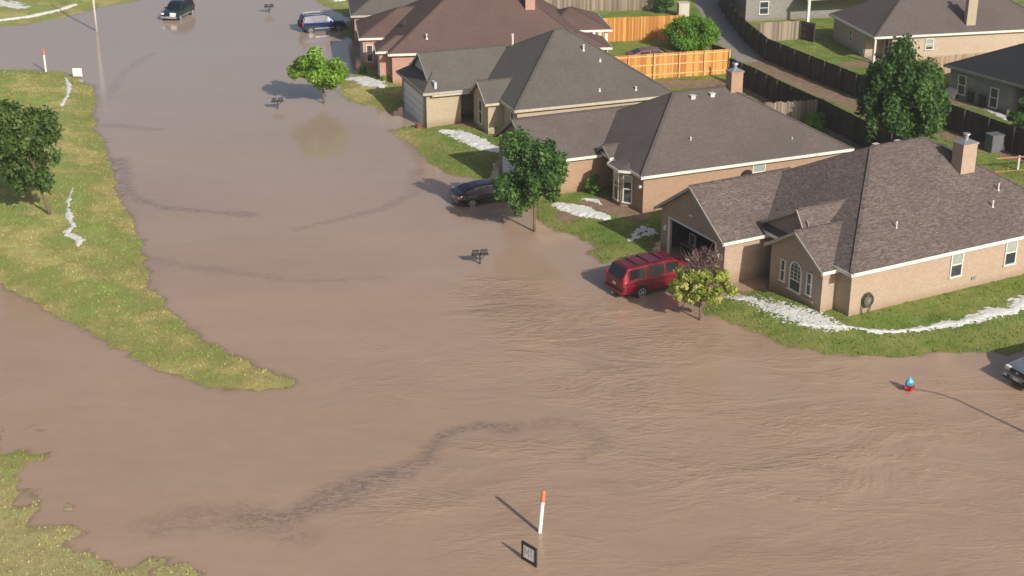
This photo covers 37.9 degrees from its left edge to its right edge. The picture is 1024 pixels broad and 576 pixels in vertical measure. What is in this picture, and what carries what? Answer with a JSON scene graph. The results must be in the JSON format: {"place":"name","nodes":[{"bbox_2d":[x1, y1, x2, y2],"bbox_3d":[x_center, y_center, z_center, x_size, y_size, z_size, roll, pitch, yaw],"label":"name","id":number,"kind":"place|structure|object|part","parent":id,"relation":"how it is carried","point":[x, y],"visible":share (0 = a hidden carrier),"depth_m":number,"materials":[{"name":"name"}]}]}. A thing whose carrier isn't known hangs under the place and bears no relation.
{"place":"outdoors","nodes":[
{"label":"outdoors","id":0,"kind":"place"},
{"bbox_2d":[0,0,1023,575],"bbox_3d":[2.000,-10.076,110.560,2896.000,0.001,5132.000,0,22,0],"label":"flood water","id":1,"kind":"structure","parent":0,"point":[446,404],"depth_m":73.36,"materials":[{"name":"brown liquid"}]},
{"bbox_2d":[92,0,97,30],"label":"street lamp","id":2,"kind":"object","parent":1,"relation":"in","point":[94,14],"visible":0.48,"depth_m":146.88,"materials":[{"name":"metal"}]},
{"bbox_2d":[161,0,194,20],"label":"driving suv","id":3,"kind":"object","parent":1,"relation":"on","point":[177,10],"visible":1,"depth_m":152.48,"materials":[{"name":"teal paint"}]},
{"bbox_2d":[264,4,273,12],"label":"mailbox","id":4,"kind":"object","parent":1,"relation":"in","point":[266,5],"visible":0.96,"depth_m":154.97,"materials":[{"name":"metal"}]},
{"bbox_2d":[271,98,283,108],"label":"mailbox","id":5,"kind":"object","parent":1,"relation":"in","point":[280,100],"visible":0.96,"depth_m":121.04,"materials":[{"name":"metal"}]},
{"bbox_2d":[471,249,488,263],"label":"mailbox","id":6,"kind":"object","parent":1,"relation":"in","point":[484,252],"visible":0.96,"depth_m":89.36,"materials":[{"name":"metal"}]},
{"bbox_2d":[521,540,536,567],"bbox_3d":[0.688,10.814,59.611,0.067,1.319,0.874,-19,29,-38],"label":"notice sign","id":7,"kind":"object","parent":1,"relation":"in","point":[529,553],"visible":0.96,"depth_m":59.49,"materials":[{"name":"metal"}]},
{"bbox_2d":[538,490,545,532],"bbox_3d":[1.207,9.380,61.502,0.172,2.400,0.176,4,23,-2],"label":"marker post","id":8,"kind":"object","parent":1,"relation":"in","point":[542,503],"visible":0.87,"depth_m":61.34,"materials":[{"name":"plastic"}]},
{"bbox_2d":[604,249,695,297],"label":"parked suv","id":9,"kind":"object","parent":1,"relation":"on","point":[639,276],"visible":0.7,"depth_m":85.02,"materials":[{"name":"red paint"}]},
{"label":"rear window","id":10,"kind":"part","parent":9,"relation":"part of","materials":[{"name":"black glass"}]},
{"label":"side window","id":11,"kind":"part","parent":9,"relation":"part of","materials":[{"name":"black glass"}]},
{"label":"side window","id":12,"kind":"part","parent":9,"relation":"part of","materials":[{"name":"black glass"}]},
{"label":"side window","id":13,"kind":"part","parent":9,"relation":"part of","materials":[{"name":"black glass"}]},
{"bbox_2d":[903,377,914,391],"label":"fire hydrant","id":14,"kind":"object","parent":1,"relation":"in","point":[909,386],"visible":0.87,"depth_m":73.71,"materials":[{"name":"metal"}]},
{"bbox_2d":[1002,353,1023,387],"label":"parked suv","id":15,"kind":"object","parent":1,"relation":"on","point":[1013,371],"visible":1,"depth_m":74.36,"materials":[{"name":"silver metal"}]},
{"bbox_2d":[0,0,1023,575],"bbox_3d":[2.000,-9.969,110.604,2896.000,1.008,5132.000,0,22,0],"label":"ground","id":16,"kind":"structure","parent":0,"point":[736,312],"depth_m":90.47,"materials":[{"name":"green plant"}]},
{"bbox_2d":[0,0,30,9],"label":"hail drift","id":17,"kind":"object","parent":16,"relation":"on","point":[15,4],"visible":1,"depth_m":157.55,"materials":[{"name":"white ice"}]},
{"bbox_2d":[0,99,64,214],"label":"street tree","id":18,"kind":"object","parent":16,"relation":"on","point":[25,139],"visible":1,"depth_m":95.18,"materials":[{"name":"green plant"}]},
{"bbox_2d":[0,4,77,20],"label":"hail drift","id":19,"kind":"object","parent":16,"relation":"on","point":[44,13],"visible":1,"depth_m":153.71,"materials":[{"name":"white ice"}]},
{"bbox_2d":[42,49,46,71],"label":"marker post","id":20,"kind":"object","parent":16,"relation":"on","point":[44,60],"visible":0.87,"depth_m":132.22,"materials":[{"name":"plastic"}]},
{"bbox_2d":[60,77,71,105],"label":"hail drift","id":21,"kind":"object","parent":16,"relation":"on","point":[68,84],"visible":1,"depth_m":125.84,"materials":[{"name":"white ice"}]},
{"bbox_2d":[63,188,85,245],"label":"hail drift","id":22,"kind":"object","parent":16,"relation":"on","point":[74,236],"visible":1,"depth_m":94.80,"materials":[{"name":"white ice"}]},
{"bbox_2d":[72,68,81,76],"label":"street sign","id":23,"kind":"object","parent":16,"relation":"on","point":[77,72],"visible":0.96,"depth_m":130.38,"materials":[{"name":"metal"}]},
{"bbox_2d":[286,45,349,103],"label":"street tree","id":24,"kind":"object","parent":16,"relation":"on","point":[313,67],"visible":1,"depth_m":121.14,"materials":[{"name":"green plant"}]},
{"bbox_2d":[297,11,346,32],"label":"parked suv","id":25,"kind":"object","parent":16,"relation":"on","point":[311,22],"visible":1,"depth_m":146.74,"materials":[{"name":"blue paint"}]},
{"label":"side window","id":26,"kind":"part","parent":25,"relation":"part of","materials":[{"name":"grey glass"}]},
{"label":"side window","id":27,"kind":"part","parent":25,"relation":"part of","materials":[{"name":"grey glass"}]},
{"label":"side window","id":28,"kind":"part","parent":25,"relation":"part of","materials":[{"name":"grey glass"}]},
{"bbox_2d":[355,65,366,73],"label":"round bush","id":29,"kind":"object","parent":16,"relation":"on","point":[361,69],"visible":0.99,"depth_m":131.49,"materials":[{"name":"green plant"}]},
{"bbox_2d":[345,76,387,88],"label":"hail drift","id":30,"kind":"object","parent":16,"relation":"on","point":[373,82],"visible":1,"depth_m":128.23,"materials":[{"name":"white ice"}]},
{"bbox_2d":[347,0,416,45],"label":"brick house","id":31,"kind":"structure","parent":16,"relation":"on","point":[359,9],"depth_m":141.52,"materials":[{"name":"brown"}]},
{"bbox_2d":[379,75,390,80],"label":"round bush","id":32,"kind":"object","parent":16,"relation":"on","point":[383,77],"visible":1,"depth_m":128.15,"materials":[{"name":"green plant"}]},
{"bbox_2d":[415,122,421,128],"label":"plant pot","id":33,"kind":"object","parent":16,"relation":"on","point":[418,125],"visible":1,"depth_m":115.84,"materials":[{"name":"ceramic"}]},
{"bbox_2d":[438,129,498,152],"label":"hail drift","id":34,"kind":"object","parent":16,"relation":"on","point":[478,142],"visible":0.94,"depth_m":112.21,"materials":[{"name":"white ice"}]},
{"bbox_2d":[448,179,508,206],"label":"parked sedan","id":35,"kind":"object","parent":16,"relation":"on","point":[472,193],"visible":0.56,"depth_m":99.38,"materials":[{"name":"black paint"}]},
{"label":"rear window","id":36,"kind":"part","parent":35,"relation":"part of","materials":[{"name":"black glass"}]},
{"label":"side window","id":37,"kind":"part","parent":35,"relation":"part of","materials":[{"name":"black glass"}]},
{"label":"side window","id":38,"kind":"part","parent":35,"relation":"part of","materials":[{"name":"black glass"}]},
{"bbox_2d":[355,0,612,83],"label":"brick house","id":39,"kind":"structure","parent":16,"relation":"on","point":[392,41],"depth_m":129.75,"materials":[{"name":"red"}]},
{"bbox_2d":[359,41,362,65],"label":"garage door","id":40,"kind":"structure","parent":39,"relation":"in","point":[360,42],"depth_m":134.73,"materials":[{"name":"grey metal"}]},
{"bbox_2d":[366,45,373,61],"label":"window","id":41,"kind":"structure","parent":39,"relation":"in","point":[369,48],"depth_m":132.58,"materials":[{"name":"grey glass"}]},
{"bbox_2d":[492,124,569,231],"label":"street tree","id":42,"kind":"object","parent":16,"relation":"on","point":[542,170],"visible":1,"depth_m":93.01,"materials":[{"name":"green plant"}]},
{"bbox_2d":[396,28,672,133],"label":"brick house","id":43,"kind":"structure","parent":16,"relation":"on","point":[559,70],"depth_m":115.03,"materials":[{"name":"grey"}]},
{"bbox_2d":[404,81,423,125],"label":"garage door","id":44,"kind":"structure","parent":43,"relation":"in","point":[413,100],"depth_m":118.58,"materials":[{"name":"paint"}]},
{"bbox_2d":[478,98,482,124],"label":"window","id":45,"kind":"structure","parent":43,"relation":"in","point":[480,117],"depth_m":114.69,"materials":[{"name":"white paint"}]},
{"bbox_2d":[551,202,610,219],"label":"hail drift","id":46,"kind":"object","parent":16,"relation":"on","point":[579,210],"visible":0.98,"depth_m":97.57,"materials":[{"name":"white ice"}]},
{"bbox_2d":[581,198,601,204],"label":"hail drift","id":47,"kind":"object","parent":16,"relation":"on","point":[593,200],"visible":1,"depth_m":99.48,"materials":[{"name":"white ice"}]},
{"bbox_2d":[584,173,602,194],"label":"round bush","id":48,"kind":"object","parent":16,"relation":"on","point":[591,182],"visible":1,"depth_m":100.41,"materials":[{"name":"green plant"}]},
{"bbox_2d":[544,0,657,10],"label":"wooden fence","id":49,"kind":"object","parent":16,"relation":"on","point":[628,4],"visible":0.68,"depth_m":154.72,"materials":[{"name":"orange wood"}]},
{"bbox_2d":[596,14,684,41],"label":"wooden fence","id":50,"kind":"object","parent":16,"relation":"on","point":[627,32],"visible":0.72,"depth_m":141.96,"materials":[{"name":"brown wood"}]},
{"bbox_2d":[628,225,657,241],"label":"hail drift","id":51,"kind":"object","parent":16,"relation":"on","point":[643,228],"visible":1,"depth_m":94.26,"materials":[{"name":"white ice"}]},
{"bbox_2d":[625,47,671,61],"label":"parked hatchback","id":52,"kind":"object","parent":16,"relation":"on","point":[646,50],"visible":0.18,"depth_m":133.47,"materials":[{"name":"paint"}]},
{"bbox_2d":[655,0,673,12],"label":"round bush","id":53,"kind":"object","parent":16,"relation":"on","point":[660,7],"visible":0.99,"depth_m":153.32,"materials":[{"name":"green plant"}]},
{"bbox_2d":[614,49,730,78],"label":"wooden fence","id":54,"kind":"object","parent":16,"relation":"on","point":[709,62],"visible":0.73,"depth_m":129.24,"materials":[{"name":"brown wood"}]},
{"bbox_2d":[492,62,853,213],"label":"brick house","id":55,"kind":"structure","parent":16,"relation":"on","point":[645,157],"depth_m":100.42,"materials":[{"name":"grey"}]},
{"bbox_2d":[503,150,524,178],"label":"garage door","id":56,"kind":"structure","parent":55,"relation":"in","point":[506,164],"depth_m":104.06,"materials":[{"name":"paint"}]},
{"bbox_2d":[612,170,619,200],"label":"window","id":57,"kind":"structure","parent":55,"relation":"in","point":[616,175],"depth_m":98.55,"materials":[{"name":"white paint"}]},
{"bbox_2d":[621,174,632,203],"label":"window","id":58,"kind":"structure","parent":55,"relation":"in","point":[627,179],"depth_m":97.83,"materials":[{"name":"white glass"}]},
{"bbox_2d":[752,163,765,173],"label":"window","id":59,"kind":"structure","parent":55,"relation":"in","point":[757,168],"depth_m":99.37,"materials":[{"name":"white glass"}]},
{"bbox_2d":[676,1,689,16],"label":"utility box","id":60,"kind":"object","parent":16,"relation":"on","point":[682,7],"visible":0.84,"depth_m":151.90,"materials":[{"name":"beige metal"}]},
{"bbox_2d":[680,5,687,14],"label":"door","id":61,"kind":"structure","parent":60,"relation":"in","point":[683,8],"depth_m":151.89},
{"bbox_2d":[662,13,721,51],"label":"round bush","id":62,"kind":"object","parent":16,"relation":"on","point":[699,31],"visible":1,"depth_m":137.90,"materials":[{"name":"green plant"}]},
{"bbox_2d":[666,243,739,319],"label":"young tree","id":63,"kind":"object","parent":16,"relation":"on","point":[702,275],"visible":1,"depth_m":80.59,"materials":[{"name":"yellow plant"}]},
{"bbox_2d":[710,44,725,49],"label":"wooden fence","id":64,"kind":"object","parent":16,"relation":"on","point":[714,47],"visible":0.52,"depth_m":132.14,"materials":[{"name":"brown wood"}]},
{"bbox_2d":[758,20,801,40],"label":"wooden fence","id":65,"kind":"object","parent":16,"relation":"on","point":[777,31],"visible":0.83,"depth_m":142.06,"materials":[{"name":"grey wood"}]},
{"bbox_2d":[721,294,848,332],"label":"hail drift","id":66,"kind":"object","parent":16,"relation":"on","point":[794,316],"visible":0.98,"depth_m":82.23,"materials":[{"name":"white ice"}]},
{"bbox_2d":[716,0,871,21],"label":"brick house","id":67,"kind":"structure","parent":16,"relation":"on","point":[761,10],"depth_m":150.68,"materials":[{"name":"beige brick"}]},
{"bbox_2d":[758,1,768,14],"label":"window","id":68,"kind":"structure","parent":67,"relation":"in","point":[763,5],"depth_m":149.97,"materials":[{"name":"white paint"}]},
{"bbox_2d":[764,98,823,122],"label":"wooden fence","id":69,"kind":"object","parent":16,"relation":"on","point":[799,110],"visible":0.5,"depth_m":115.81,"materials":[{"name":"grey wood"}]},
{"bbox_2d":[799,21,815,41],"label":"wooden fence","id":70,"kind":"object","parent":16,"relation":"on","point":[807,30],"visible":1,"depth_m":141.99,"materials":[{"name":"brown wood"}]},
{"bbox_2d":[804,111,826,128],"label":"round bush","id":71,"kind":"object","parent":16,"relation":"on","point":[817,122],"visible":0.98,"depth_m":114.86,"materials":[{"name":"green plant"}]},
{"bbox_2d":[727,57,904,147],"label":"wooden fence","id":72,"kind":"object","parent":16,"relation":"on","point":[845,124],"visible":0.62,"depth_m":116.21,"materials":[{"name":"brown wood"}]},
{"bbox_2d":[654,132,1023,316],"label":"brick house","id":73,"kind":"structure","parent":16,"relation":"on","point":[895,222],"depth_m":85.82,"materials":[{"name":"brown brick"}]},
{"bbox_2d":[679,240,712,256],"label":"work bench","id":74,"kind":"object","parent":73,"relation":"in","point":[687,245],"visible":0.34,"depth_m":90.47,"materials":[{"name":"brown wood"}]},
{"bbox_2d":[689,232,695,247],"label":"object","id":75,"kind":"object","parent":74,"relation":"on","point":[692,238],"visible":0.96,"depth_m":90.26,"materials":[{"name":"paint"}]},
{"bbox_2d":[778,258,785,282],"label":"window","id":76,"kind":"structure","parent":73,"relation":"in","point":[782,261],"depth_m":84.62,"materials":[{"name":"white paint"}]},
{"bbox_2d":[787,261,801,294],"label":"window","id":77,"kind":"structure","parent":73,"relation":"in","point":[795,270],"depth_m":83.68,"materials":[{"name":"white glass"}]},
{"bbox_2d":[804,272,812,296],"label":"window","id":78,"kind":"structure","parent":73,"relation":"in","point":[809,276],"depth_m":82.70,"materials":[{"name":"white paint"}]},
{"bbox_2d":[861,292,873,314],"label":"hose reel","id":79,"kind":"object","parent":73,"relation":"attached to","point":[867,300],"visible":1,"depth_m":81.81,"materials":[{"name":"metal"}]},
{"bbox_2d":[948,253,963,278],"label":"window","id":80,"kind":"structure","parent":73,"relation":"in","point":[956,265],"depth_m":84.39,"materials":[{"name":"white paint"}]},
{"bbox_2d":[1003,241,1017,266],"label":"window","id":81,"kind":"structure","parent":73,"relation":"in","point":[1011,247],"depth_m":86.21,"materials":[{"name":"white paint"}]},
{"bbox_2d":[718,0,1023,155],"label":"wooden fence","id":82,"kind":"object","parent":16,"relation":"on","point":[960,120],"visible":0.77,"depth_m":126.26,"materials":[{"name":"brown wood"}]},
{"bbox_2d":[854,33,951,144],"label":"garden tree","id":83,"kind":"object","parent":16,"relation":"on","point":[896,86],"visible":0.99,"depth_m":107.54,"materials":[{"name":"green plant"}]},
{"bbox_2d":[797,295,1023,333],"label":"hail drift","id":84,"kind":"object","parent":16,"relation":"on","point":[989,313],"visible":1,"depth_m":81.07,"materials":[{"name":"white ice"}]},
{"bbox_2d":[829,0,1023,62],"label":"brick house","id":85,"kind":"structure","parent":16,"relation":"on","point":[868,30],"depth_m":135.92,"materials":[{"name":"grey brick"}]},
{"bbox_2d":[848,29,852,41],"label":"window","id":86,"kind":"structure","parent":85,"relation":"in","point":[850,30],"depth_m":138.65,"materials":[{"name":"grey glass"}]},
{"bbox_2d":[859,33,864,56],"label":"back door","id":87,"kind":"structure","parent":85,"relation":"in","point":[862,38],"depth_m":136.32,"materials":[{"name":"paint"}]},
{"bbox_2d":[883,39,889,55],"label":"window","id":88,"kind":"structure","parent":85,"relation":"in","point":[887,41],"depth_m":135.23,"materials":[{"name":"grey glass"}]},
{"bbox_2d":[924,38,933,49],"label":"window","id":89,"kind":"structure","parent":85,"relation":"in","point":[929,43],"depth_m":134.80,"materials":[{"name":"white paint"}]},
{"bbox_2d":[945,87,958,99],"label":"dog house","id":90,"kind":"structure","parent":16,"relation":"on","point":[952,94],"depth_m":122.86,"materials":[{"name":"plastic"}]},
{"bbox_2d":[927,52,986,75],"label":"wooden fence","id":91,"kind":"object","parent":16,"relation":"on","point":[942,60],"visible":0.29,"depth_m":129.58,"materials":[{"name":"beige wood"}]},
{"bbox_2d":[967,89,974,103],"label":"wheeled bin","id":92,"kind":"object","parent":16,"relation":"on","point":[970,95],"visible":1,"depth_m":121.64,"materials":[{"name":"black plastic"}]},
{"bbox_2d":[978,92,986,106],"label":"wheeled bin","id":93,"kind":"object","parent":16,"relation":"on","point":[982,99],"visible":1,"depth_m":120.60,"materials":[{"name":"black plastic"}]},
{"bbox_2d":[943,43,1023,112],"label":"brick house","id":94,"kind":"structure","parent":16,"relation":"on","point":[996,77],"depth_m":120.11,"materials":[{"name":"grey brick"}]},
{"bbox_2d":[957,74,966,95],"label":"window","id":95,"kind":"structure","parent":94,"relation":"in","point":[962,79],"depth_m":122.33,"materials":[{"name":"white glass"}]},
{"bbox_2d":[987,87,999,108],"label":"window","id":96,"kind":"structure","parent":94,"relation":"in","point":[994,92],"depth_m":119.80,"materials":[{"name":"white paint"}]},
{"bbox_2d":[984,131,1004,152],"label":"utility cabinet","id":97,"kind":"object","parent":16,"relation":"on","point":[994,142],"visible":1,"depth_m":109.21,"materials":[{"name":"grey metal"}]},
{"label":"door","id":98,"kind":"part","parent":97,"relation":"part of","materials":[{"name":"grey metal"}]},
{"bbox_2d":[983,108,1006,119],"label":"hail drift","id":99,"kind":"object","parent":16,"relation":"on","point":[1003,116],"visible":0.62,"depth_m":118.65,"materials":[{"name":"white ice"}]},
{"bbox_2d":[994,155,1023,171],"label":"rail fence","id":100,"kind":"object","parent":16,"relation":"on","point":[1019,157],"visible":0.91,"depth_m":105.17,"materials":[{"name":"orange wood"}]},
{"bbox_2d":[1006,97,1023,128],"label":"garden tree","id":101,"kind":"object","parent":16,"relation":"on","point":[1017,116],"visible":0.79,"depth_m":111.35,"materials":[{"name":"green plant"}]}
]}

